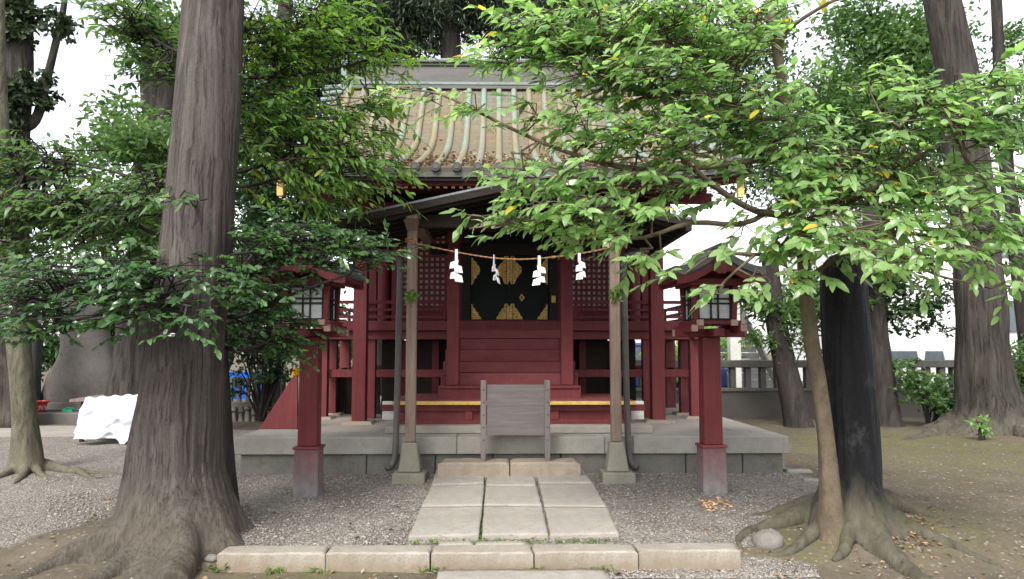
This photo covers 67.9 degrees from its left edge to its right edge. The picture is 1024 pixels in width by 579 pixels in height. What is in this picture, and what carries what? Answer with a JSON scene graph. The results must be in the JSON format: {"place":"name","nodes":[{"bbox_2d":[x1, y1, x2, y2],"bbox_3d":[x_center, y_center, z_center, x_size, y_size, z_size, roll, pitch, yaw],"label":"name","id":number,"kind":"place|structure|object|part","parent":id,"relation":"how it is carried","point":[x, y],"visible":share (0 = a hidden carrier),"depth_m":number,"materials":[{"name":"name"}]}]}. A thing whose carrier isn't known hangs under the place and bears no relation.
{"place":"outdoors","nodes":[
{"label":"outdoors","id":0,"kind":"place"},
{"bbox_2d":[44,472,819,578],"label":"loose gravel","id":1,"kind":"structure","parent":0,"point":[735,574],"depth_m":6.49,"materials":[{"name":"grey gravel"}]},
{"bbox_2d":[0,354,1023,578],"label":"ground","id":2,"kind":"structure","parent":0,"point":[22,505],"depth_m":6.77,"materials":[{"name":"grey gravel"}]},
{"bbox_2d":[0,426,76,436],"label":"stone path","id":3,"kind":"structure","parent":2,"relation":"on","point":[51,431],"depth_m":12.35,"materials":[{"name":"beige stone"}]},
{"bbox_2d":[0,0,85,427],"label":"ivy clad tree","id":4,"kind":"object","parent":2,"relation":"on","point":[25,90],"visible":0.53,"depth_m":13.50,"materials":[{"name":"green plant"}]},
{"bbox_2d":[38,409,79,423],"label":"monument plinth","id":5,"kind":"structure","parent":2,"relation":"on","point":[53,416],"depth_m":13.77,"materials":[{"name":"stone"}]},
{"bbox_2d":[31,307,41,399],"bbox_3d":[-9.587,1.231,14.477,1.227,2.297,0.568,0,-5,-1],"label":"stone monument","id":6,"kind":"object","parent":5,"relation":"on","point":[37,353],"visible":0.09,"depth_m":14.43,"materials":[{"name":"grey stone"}]},
{"bbox_2d":[37,400,49,412],"bbox_3d":[-8.681,2.151,13.974,0.330,0.205,0.330,0,-5,-1],"label":"water bucket","id":7,"kind":"object","parent":5,"relation":"on","point":[41,405],"visible":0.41,"depth_m":13.91,"materials":[{"name":"red plastic"}]},
{"bbox_2d":[62,407,74,411],"bbox_3d":[-8.187,2.215,14.027,0.203,0.085,0.098,0,-5,-1],"label":"green dustpan","id":8,"kind":"object","parent":5,"relation":"on","point":[70,409],"visible":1,"depth_m":14.01,"materials":[{"name":"plastic"}]},
{"bbox_2d":[41,277,112,401],"bbox_3d":[-8.370,1.062,14.818,1.387,2.757,0.602,0,-5,-1],"label":"stone monument","id":9,"kind":"object","parent":5,"relation":"on","point":[75,371],"visible":0.62,"depth_m":14.53,"materials":[{"name":"grey stone"}]},
{"bbox_2d":[0,0,121,484],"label":"lichened tree","id":10,"kind":"object","parent":2,"relation":"on","point":[26,458],"visible":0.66,"depth_m":8.37,"materials":[{"name":"brown plant"}]},
{"bbox_2d":[31,250,124,381],"bbox_3d":[-9.514,0.913,16.913,4.392,3.661,2.470,0,-5,-1],"label":"hedge bush","id":11,"kind":"object","parent":2,"relation":"on","point":[48,353],"visible":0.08,"depth_m":16.55,"materials":[{"name":"green plant"}]},
{"bbox_2d":[69,395,109,441],"bbox_3d":[-5.791,1.912,11.468,1.332,0.718,0.800,0,-5,-1],"label":"covered table","id":12,"kind":"object","parent":2,"relation":"on","point":[81,399],"visible":0.16,"depth_m":11.11,"materials":[{"name":"brown wood"}]},
{"bbox_2d":[73,394,137,443],"bbox_3d":[-5.564,1.835,10.897,1.337,0.727,0.338,0,-5,-1],"label":"white sheet","id":13,"kind":"object","parent":12,"relation":"on","point":[99,417],"visible":0.62,"depth_m":10.89,"materials":[{"name":"white fabric"}]},
{"bbox_2d":[26,0,180,439],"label":"lopped tree","id":14,"kind":"object","parent":2,"relation":"on","point":[145,140],"visible":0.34,"depth_m":11.29,"materials":[{"name":"green plant"}]},
{"bbox_2d":[5,0,255,578],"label":"cedar tree","id":15,"kind":"object","parent":2,"relation":"on","point":[179,513],"visible":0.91,"depth_m":5.71,"materials":[{"name":"brown plant"}]},
{"bbox_2d":[46,402,275,421],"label":"wall","id":16,"kind":"structure","parent":2,"relation":"on","point":[242,411],"depth_m":14.33,"materials":[{"name":"stone"}]},
{"bbox_2d":[204,554,216,561],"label":"stone","id":17,"kind":"object","parent":2,"relation":"on","point":[210,558],"visible":0.91,"depth_m":5.41,"materials":[{"name":"grey stone"}]},
{"bbox_2d":[0,205,435,377],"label":"glossy evergreen","id":18,"kind":"object","parent":2,"relation":"on","point":[291,247],"visible":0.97,"depth_m":5.50,"materials":[{"name":"green plant"}]},
{"bbox_2d":[0,0,445,502],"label":"young broadleaf tree","id":19,"kind":"object","parent":2,"relation":"on","point":[24,209],"visible":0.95,"depth_m":6.80,"materials":[{"name":"green plant"}]},
{"bbox_2d":[229,372,249,398],"bbox_3d":[-6.015,2.183,17.286,1.236,0.620,0.108,0,-5,-1],"label":"blue banner","id":20,"kind":"object","parent":2,"relation":"on","point":[243,396],"visible":0.12,"depth_m":17.27,"materials":[{"name":"blue fabric"}]},
{"bbox_2d":[230,373,291,401],"bbox_3d":[-5.106,2.002,14.886,1.744,1.083,0.130,0,-5,-1],"label":"timber fence","id":21,"kind":"object","parent":2,"relation":"on","point":[280,389],"visible":0.14,"depth_m":14.83,"materials":[{"name":"wood"}]},
{"bbox_2d":[217,545,330,572],"bbox_3d":[-1.686,1.955,5.399,0.759,0.224,0.228,0,-5,-1],"label":"kerb stone","id":22,"kind":"object","parent":2,"relation":"on","point":[261,558],"visible":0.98,"depth_m":5.30,"materials":[{"name":"beige stone"}]},
{"bbox_2d":[227,255,345,421],"bbox_3d":[-4.528,0.831,14.715,2.766,3.467,2.346,3,-5,-29],"label":"hedge bush","id":23,"kind":"object","parent":2,"relation":"on","point":[266,391],"visible":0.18,"depth_m":14.22,"materials":[{"name":"green plant"}]},
{"bbox_2d":[292,368,298,376],"bbox_3d":[-4.923,1.889,17.329,0.179,0.207,0.108,0,-5,-1],"label":"yellow banner","id":24,"kind":"object","parent":2,"relation":"on","point":[295,372],"visible":0.45,"depth_m":17.32,"materials":[{"name":"fabric"}]},
{"bbox_2d":[258,254,365,497],"bbox_3d":[-1.942,0.800,7.334,0.860,2.423,0.860,0,-5,1],"label":"lantern","id":25,"kind":"object","parent":2,"relation":"on","point":[322,307],"visible":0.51,"depth_m":7.20,"materials":[{"name":"red wood"}]},
{"bbox_2d":[228,0,406,370],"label":"dark evergreen","id":26,"kind":"object","parent":2,"relation":"on","point":[256,216],"visible":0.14,"depth_m":21.50,"materials":[{"name":"green plant"}]},
{"bbox_2d":[292,304,352,369],"bbox_3d":[-4.019,1.443,17.144,2.132,2.635,2.462,-2,-5,26],"label":"hedge bush","id":27,"kind":"object","parent":2,"relation":"on","point":[342,312],"visible":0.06,"depth_m":16.76,"materials":[{"name":"green plant"}]},
{"bbox_2d":[265,0,434,394],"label":"dense conifer","id":28,"kind":"object","parent":2,"relation":"on","point":[379,351],"visible":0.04,"depth_m":22.63,"materials":[{"name":"green plant"}]},
{"bbox_2d":[325,545,431,572],"bbox_3d":[-0.942,1.957,5.417,0.739,0.222,0.221,0,-5,-1],"label":"kerb stone","id":29,"kind":"object","parent":2,"relation":"on","point":[381,558],"visible":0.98,"depth_m":5.32,"materials":[{"name":"beige stone"}]},
{"bbox_2d":[203,562,616,575],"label":"kerb foot weeds","id":30,"kind":"object","parent":2,"relation":"on","point":[214,568],"visible":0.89,"depth_m":5.27,"materials":[{"name":"green plant"}]},
{"bbox_2d":[408,506,482,543],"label":"paving slab","id":31,"kind":"structure","parent":2,"relation":"on","point":[450,523],"depth_m":6.04,"materials":[{"name":"stone"}]},
{"bbox_2d":[350,0,547,57],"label":"tall conifer","id":32,"kind":"object","parent":2,"relation":"on","point":[419,22],"visible":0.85,"depth_m":21.34,"materials":[{"name":"green plant"}]},
{"bbox_2d":[422,485,483,506],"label":"paving slab","id":33,"kind":"structure","parent":2,"relation":"on","point":[456,496],"depth_m":6.95,"materials":[{"name":"stone"}]},
{"bbox_2d":[438,541,472,545],"bbox_3d":[-0.416,1.933,5.601,0.261,0.139,0.096,0,-5,-1],"label":"edge stone","id":34,"kind":"object","parent":2,"relation":"on","point":[443,543],"visible":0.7,"depth_m":5.58,"materials":[{"name":"grey stone"}]},
{"bbox_2d":[432,469,484,485],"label":"paving slab","id":35,"kind":"structure","parent":2,"relation":"on","point":[454,480],"depth_m":7.59,"materials":[{"name":"stone"}]},
{"bbox_2d":[431,545,532,572],"bbox_3d":[-0.212,1.961,5.435,0.725,0.218,0.224,0,-5,-1],"label":"kerb stone","id":36,"kind":"object","parent":2,"relation":"on","point":[456,557],"visible":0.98,"depth_m":5.34,"materials":[{"name":"beige stone"}]},
{"bbox_2d":[475,541,526,544],"bbox_3d":[-0.080,1.934,5.607,0.383,0.138,0.094,0,-5,-1],"label":"edge stone","id":37,"kind":"object","parent":2,"relation":"on","point":[501,543],"visible":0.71,"depth_m":5.60,"materials":[{"name":"grey stone"}]},
{"bbox_2d":[438,458,580,481],"bbox_3d":[-0.031,1.990,7.975,1.467,0.405,0.377,0,-5,-1],"label":"stone step","id":38,"kind":"object","parent":2,"relation":"on","point":[492,467],"visible":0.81,"depth_m":7.82,"materials":[{"name":"beige stone"}]},
{"bbox_2d":[480,380,549,461],"bbox_3d":[0.035,1.373,7.961,0.728,0.842,0.094,0,-5,-1],"label":"wooden barrier","id":39,"kind":"object","parent":38,"relation":"on","point":[518,409],"visible":1,"depth_m":7.95,"materials":[{"name":"grey wood"}]},
{"bbox_2d":[486,470,535,485],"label":"paving slab","id":40,"kind":"structure","parent":2,"relation":"on","point":[509,480],"depth_m":7.57,"materials":[{"name":"stone"}]},
{"bbox_2d":[234,397,788,474],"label":"stone platform","id":41,"kind":"structure","parent":2,"relation":"on","point":[365,449],"depth_m":8.22,"materials":[{"name":"stone"}]},
{"bbox_2d":[260,375,297,428],"bbox_3d":[-2.725,1.290,9.050,0.527,0.732,0.060,0,-5,-1],"label":"wing board","id":42,"kind":"object","parent":41,"relation":"on","point":[283,413],"visible":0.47,"depth_m":9.02,"materials":[{"name":"red paint"}]},
{"bbox_2d":[261,53,757,433],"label":"shrine hall","id":43,"kind":"structure","parent":41,"relation":"on","point":[477,325],"depth_m":10.54,"materials":[{"name":"red paint"}]},
{"bbox_2d":[470,232,512,319],"bbox_3d":[-0.302,-0.202,11.241,0.627,1.304,0.075,0,-5,-1],"label":"door leaf","id":44,"kind":"structure","parent":43,"relation":"in","point":[489,299],"depth_m":11.21,"materials":[{"name":"black paint"}]},
{"bbox_2d":[302,139,728,166],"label":"roof leaf litter","id":45,"kind":"object","parent":43,"relation":"on","point":[430,160],"visible":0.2,"depth_m":9.53,"materials":[{"name":"plant"}]},
{"bbox_2d":[513,232,548,319],"bbox_3d":[0.259,-0.201,11.255,0.581,1.304,0.066,0,-5,-1],"label":"door leaf","id":46,"kind":"structure","parent":43,"relation":"in","point":[530,302],"depth_m":11.23,"materials":[{"name":"black paint"}]},
{"bbox_2d":[0,459,1023,578],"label":"leaf litter","id":47,"kind":"object","parent":2,"relation":"on","point":[362,570],"visible":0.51,"depth_m":5.78,"materials":[{"name":"brown plant"}]},
{"bbox_2d":[484,486,541,506],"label":"paving slab","id":48,"kind":"structure","parent":2,"relation":"on","point":[518,496],"depth_m":6.94,"materials":[{"name":"stone"}]},
{"bbox_2d":[407,509,619,543],"bbox_3d":[0.421,1.905,6.554,1.439,0.179,2.601,-2,-5,26],"label":"joint moss","id":49,"kind":"object","parent":2,"relation":"on","point":[530,542],"visible":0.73,"depth_m":5.73,"materials":[{"name":"green plant"}]},
{"bbox_2d":[482,506,547,539],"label":"paving slab","id":50,"kind":"structure","parent":2,"relation":"on","point":[511,522],"depth_m":6.09,"materials":[{"name":"stone"}]},
{"bbox_2d":[339,177,691,483],"bbox_3d":[0.030,0.523,8.743,3.643,3.238,2.130,0,-5,-1],"label":"entrance canopy","id":51,"kind":"object","parent":2,"relation":"on","point":[405,222],"visible":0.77,"depth_m":7.98,"materials":[{"name":"brown wood"}]},
{"bbox_2d":[404,289,419,305],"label":"evergreen sprig","id":52,"kind":"object","parent":51,"relation":"attached to","point":[408,295],"visible":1,"depth_m":7.92,"materials":[{"name":"green plant"}]},
{"bbox_2d":[405,238,615,259],"bbox_3d":[0.015,-0.425,8.053,2.304,0.242,0.155,0,-5,-1],"label":"straw rope","id":53,"kind":"object","parent":51,"relation":"hanging from","point":[406,240],"visible":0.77,"depth_m":7.97,"materials":[{"name":"brown fabric"}]},
{"bbox_2d":[449,249,462,281],"bbox_3d":[-0.582,-0.249,7.927,0.137,0.353,0.055,1,-5,-15],"label":"paper streamer","id":54,"kind":"object","parent":53,"relation":"hanging from","point":[457,271],"visible":1,"depth_m":7.92,"materials":[{"name":"white paper"}]},
{"bbox_2d":[492,255,499,283],"bbox_3d":[-0.168,-0.212,7.941,0.056,0.307,0.127,-2,-5,19],"label":"paper streamer","id":55,"kind":"object","parent":53,"relation":"hanging from","point":[495,277],"visible":1,"depth_m":7.94,"materials":[{"name":"white paper"}]},
{"bbox_2d":[532,255,545,285],"bbox_3d":[0.284,-0.199,7.939,0.137,0.320,0.055,-2,-5,19],"label":"paper streamer","id":56,"kind":"object","parent":53,"relation":"hanging from","point":[537,274],"visible":1,"depth_m":7.93,"materials":[{"name":"white paper"}]},
{"bbox_2d":[576,252,585,279],"bbox_3d":[0.719,-0.256,7.953,0.127,0.316,0.056,1,-5,-15],"label":"paper streamer","id":57,"kind":"object","parent":53,"relation":"hanging from","point":[581,274],"visible":0.93,"depth_m":7.95,"materials":[{"name":"white paper"}]},
{"bbox_2d":[608,285,624,302],"bbox_3d":[1.099,0.041,8.010,0.180,0.211,0.200,0,-5,-1],"label":"evergreen sprig","id":58,"kind":"object","parent":51,"relation":"attached to","point":[615,294],"visible":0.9,"depth_m":7.96,"materials":[{"name":"green plant"}]},
{"bbox_2d":[20,443,1023,578],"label":"scattered chippings","id":59,"kind":"object","parent":2,"relation":"on","point":[980,522],"visible":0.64,"depth_m":5.97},
{"bbox_2d":[437,568,610,578],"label":"paving slab","id":60,"kind":"structure","parent":2,"relation":"on","point":[582,573],"depth_m":5.11,"materials":[{"name":"stone"}]},
{"bbox_2d":[466,0,661,58],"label":"dense conifer","id":61,"kind":"object","parent":2,"relation":"on","point":[541,3],"visible":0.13,"depth_m":24.22,"materials":[{"name":"green plant"}]},
{"bbox_2d":[537,469,592,487],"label":"paving slab","id":62,"kind":"structure","parent":2,"relation":"on","point":[583,478],"depth_m":7.64,"materials":[{"name":"stone"}]},
{"bbox_2d":[540,484,606,509],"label":"paving slab","id":63,"kind":"structure","parent":2,"relation":"on","point":[570,495],"depth_m":7.00,"materials":[{"name":"stone"}]},
{"bbox_2d":[545,507,618,538],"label":"paving slab","id":64,"kind":"structure","parent":2,"relation":"on","point":[577,522],"depth_m":6.11,"materials":[{"name":"stone"}]},
{"bbox_2d":[533,544,637,570],"bbox_3d":[0.518,1.960,5.453,0.740,0.221,0.227,0,-5,-1],"label":"kerb stone","id":65,"kind":"object","parent":2,"relation":"on","point":[587,556],"visible":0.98,"depth_m":5.36,"materials":[{"name":"beige stone"}]},
{"bbox_2d":[635,343,727,387],"bbox_3d":[4.019,2.280,21.287,4.224,1.550,1.745,0,-5,-1],"label":"parked car","id":66,"kind":"object","parent":2,"relation":"on","point":[724,371],"visible":0.03,"depth_m":20.48,"materials":[{"name":"blue paint"}]},
{"bbox_3d":[3.409,1.785,20.490,0.949,0.450,0.032,0,-5,-1],"label":"window","id":67,"kind":"part","parent":66,"relation":"part of","materials":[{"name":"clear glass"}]},
{"bbox_2d":[633,543,740,569],"bbox_3d":[1.255,1.961,5.474,0.730,0.224,0.226,0,-5,-1],"label":"kerb stone","id":68,"kind":"object","parent":2,"relation":"on","point":[652,556],"visible":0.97,"depth_m":5.38,"materials":[{"name":"beige stone"}]},
{"bbox_2d":[635,217,749,352],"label":"white building","id":69,"kind":"structure","parent":2,"relation":"on","point":[697,238],"depth_m":40.50,"materials":[{"name":"paint"}]},
{"bbox_2d":[369,0,1023,543],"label":"bright leaved tree","id":70,"kind":"object","parent":2,"relation":"on","point":[803,170],"visible":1,"depth_m":5.39,"materials":[{"name":"green plant"}]},
{"bbox_2d":[639,326,755,387],"bbox_3d":[4.777,1.941,19.817,2.417,2.080,4.414,-3,-5,31],"label":"hedge bush","id":71,"kind":"object","parent":2,"relation":"on","point":[723,345],"visible":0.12,"depth_m":20.64,"materials":[{"name":"green plant"}]},
{"bbox_2d":[655,243,765,494],"bbox_3d":[1.934,0.805,7.438,0.860,2.423,0.860,0,-5,-3],"label":"lantern","id":72,"kind":"object","parent":2,"relation":"on","point":[720,310],"visible":0.8,"depth_m":7.30,"materials":[{"name":"red paint"}]},
{"bbox_2d":[594,0,827,387],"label":"round evergreen","id":73,"kind":"object","parent":2,"relation":"on","point":[758,62],"visible":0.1,"depth_m":20.18,"materials":[{"name":"green plant"}]},
{"bbox_2d":[696,496,740,510],"bbox_3d":[1.814,1.916,6.785,0.399,0.058,0.414,2,-5,-25],"label":"pale leaf pile","id":74,"kind":"object","parent":2,"relation":"on","point":[709,502],"visible":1,"depth_m":6.79,"materials":[{"name":"plant"}]},
{"bbox_2d":[727,286,746,387],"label":"white pillar","id":75,"kind":"structure","parent":2,"relation":"on","point":[734,348],"depth_m":18.45,"materials":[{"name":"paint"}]},
{"bbox_2d":[716,305,772,387],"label":"steel staircase","id":76,"kind":"structure","parent":2,"relation":"on","point":[754,371],"depth_m":21.28,"materials":[{"name":"metal"}]},
{"bbox_2d":[751,529,783,549],"bbox_3d":[1.930,1.897,5.726,0.240,0.179,0.203,0,-5,-1],"label":"rounded rock","id":77,"kind":"object","parent":2,"relation":"on","point":[770,539],"visible":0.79,"depth_m":5.66,"materials":[{"name":"grey stone"}]},
{"bbox_2d":[737,258,822,427],"bbox_3d":[5.041,0.959,13.563,2.456,3.180,2.148,0,-5,-1],"label":"leaning tree","id":78,"kind":"object","parent":2,"relation":"on","point":[779,309],"visible":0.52,"depth_m":13.29,"materials":[{"name":"green plant"}]},
{"bbox_2d":[783,469,812,472],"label":"edging stone","id":79,"kind":"object","parent":2,"relation":"on","point":[797,470],"visible":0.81,"depth_m":8.33,"materials":[{"name":"stone"}]},
{"bbox_2d":[800,478,817,481],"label":"edging stone","id":80,"kind":"object","parent":2,"relation":"on","point":[810,479],"visible":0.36,"depth_m":7.81,"materials":[{"name":"stone"}]},
{"bbox_2d":[636,360,1023,417],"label":"stone fence","id":81,"kind":"object","parent":2,"relation":"on","point":[760,401],"visible":0.25,"depth_m":14.99,"materials":[{"name":"grey stone"}]},
{"bbox_2d":[734,255,1003,578],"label":"tarred trunk","id":82,"kind":"object","parent":2,"relation":"on","point":[877,519],"visible":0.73,"depth_m":5.94,"materials":[{"name":"black plant"}]},
{"bbox_2d":[732,0,1020,324],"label":"spreading evergreen","id":83,"kind":"object","parent":2,"relation":"on","point":[884,39],"visible":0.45,"depth_m":16.98,"materials":[{"name":"green plant"}]},
{"bbox_2d":[781,124,1023,380],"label":"white building","id":84,"kind":"structure","parent":2,"relation":"on","point":[931,338],"depth_m":27.33,"materials":[{"name":"paint"}]},
{"bbox_2d":[1009,301,1016,331],"bbox_3d":[18.401,0.963,27.299,1.220,1.120,0.068,0,-5,-1],"label":"window","id":85,"kind":"structure","parent":84,"relation":"in","point":[1012,314],"depth_m":27.30,"materials":[{"name":"glass"}]},
{"bbox_2d":[856,494,952,566],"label":"root leaf litter","id":86,"kind":"object","parent":2,"relation":"on","point":[925,543],"visible":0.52,"depth_m":5.69,"materials":[{"name":"brown plant"}]},
{"bbox_2d":[862,206,954,426],"bbox_3d":[6.866,0.512,13.646,2.689,4.043,1.770,0,-5,-1],"label":"upright dark tree","id":87,"kind":"object","parent":2,"relation":"on","point":[881,316],"visible":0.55,"depth_m":13.46,"materials":[{"name":"green plant"}]},
{"bbox_2d":[887,357,956,423],"bbox_3d":[7.256,1.809,13.180,1.307,1.276,1.324,3,-6,-35],"label":"leafy bush","id":88,"kind":"object","parent":2,"relation":"on","point":[938,399],"visible":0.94,"depth_m":13.12,"materials":[{"name":"green plant"}]},
{"bbox_2d":[891,346,953,386],"bbox_3d":[10.103,2.179,19.395,4.424,1.450,1.745,0,-5,-1],"label":"parked car","id":89,"kind":"object","parent":2,"relation":"on","point":[924,352],"visible":0.12,"depth_m":18.61,"materials":[{"name":"white paint"}]},
{"bbox_3d":[9.442,1.683,18.597,1.049,0.350,0.032,0,-5,-1],"label":"window","id":90,"kind":"part","parent":89,"relation":"part of","materials":[{"name":"grey glass"}]},
{"bbox_3d":[10.342,1.685,18.612,0.549,0.350,0.032,0,-5,-1],"label":"window","id":91,"kind":"part","parent":89,"relation":"part of","materials":[{"name":"grey glass"}]},
{"bbox_2d":[900,0,1023,440],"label":"massive tree","id":92,"kind":"object","parent":2,"relation":"on","point":[986,382],"visible":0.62,"depth_m":12.40,"materials":[{"name":"grey plant"}]},
{"bbox_2d":[964,414,994,439],"bbox_3d":[6.958,2.064,11.275,0.350,0.450,0.327,0,-5,-1],"label":"seedling","id":93,"kind":"object","parent":2,"relation":"on","point":[982,427],"visible":0.95,"depth_m":11.27,"materials":[{"name":"green plant"}]},
{"bbox_2d":[983,0,1023,391],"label":"slim dark tree","id":94,"kind":"object","parent":2,"relation":"on","point":[999,43],"visible":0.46,"depth_m":15.29,"materials":[{"name":"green plant"}]},
{"bbox_2d":[30,0,1023,353],"label":"sky","id":95,"kind":"structure","parent":0,"point":[79,67],"materials":[{"name":"white"}]}
]}

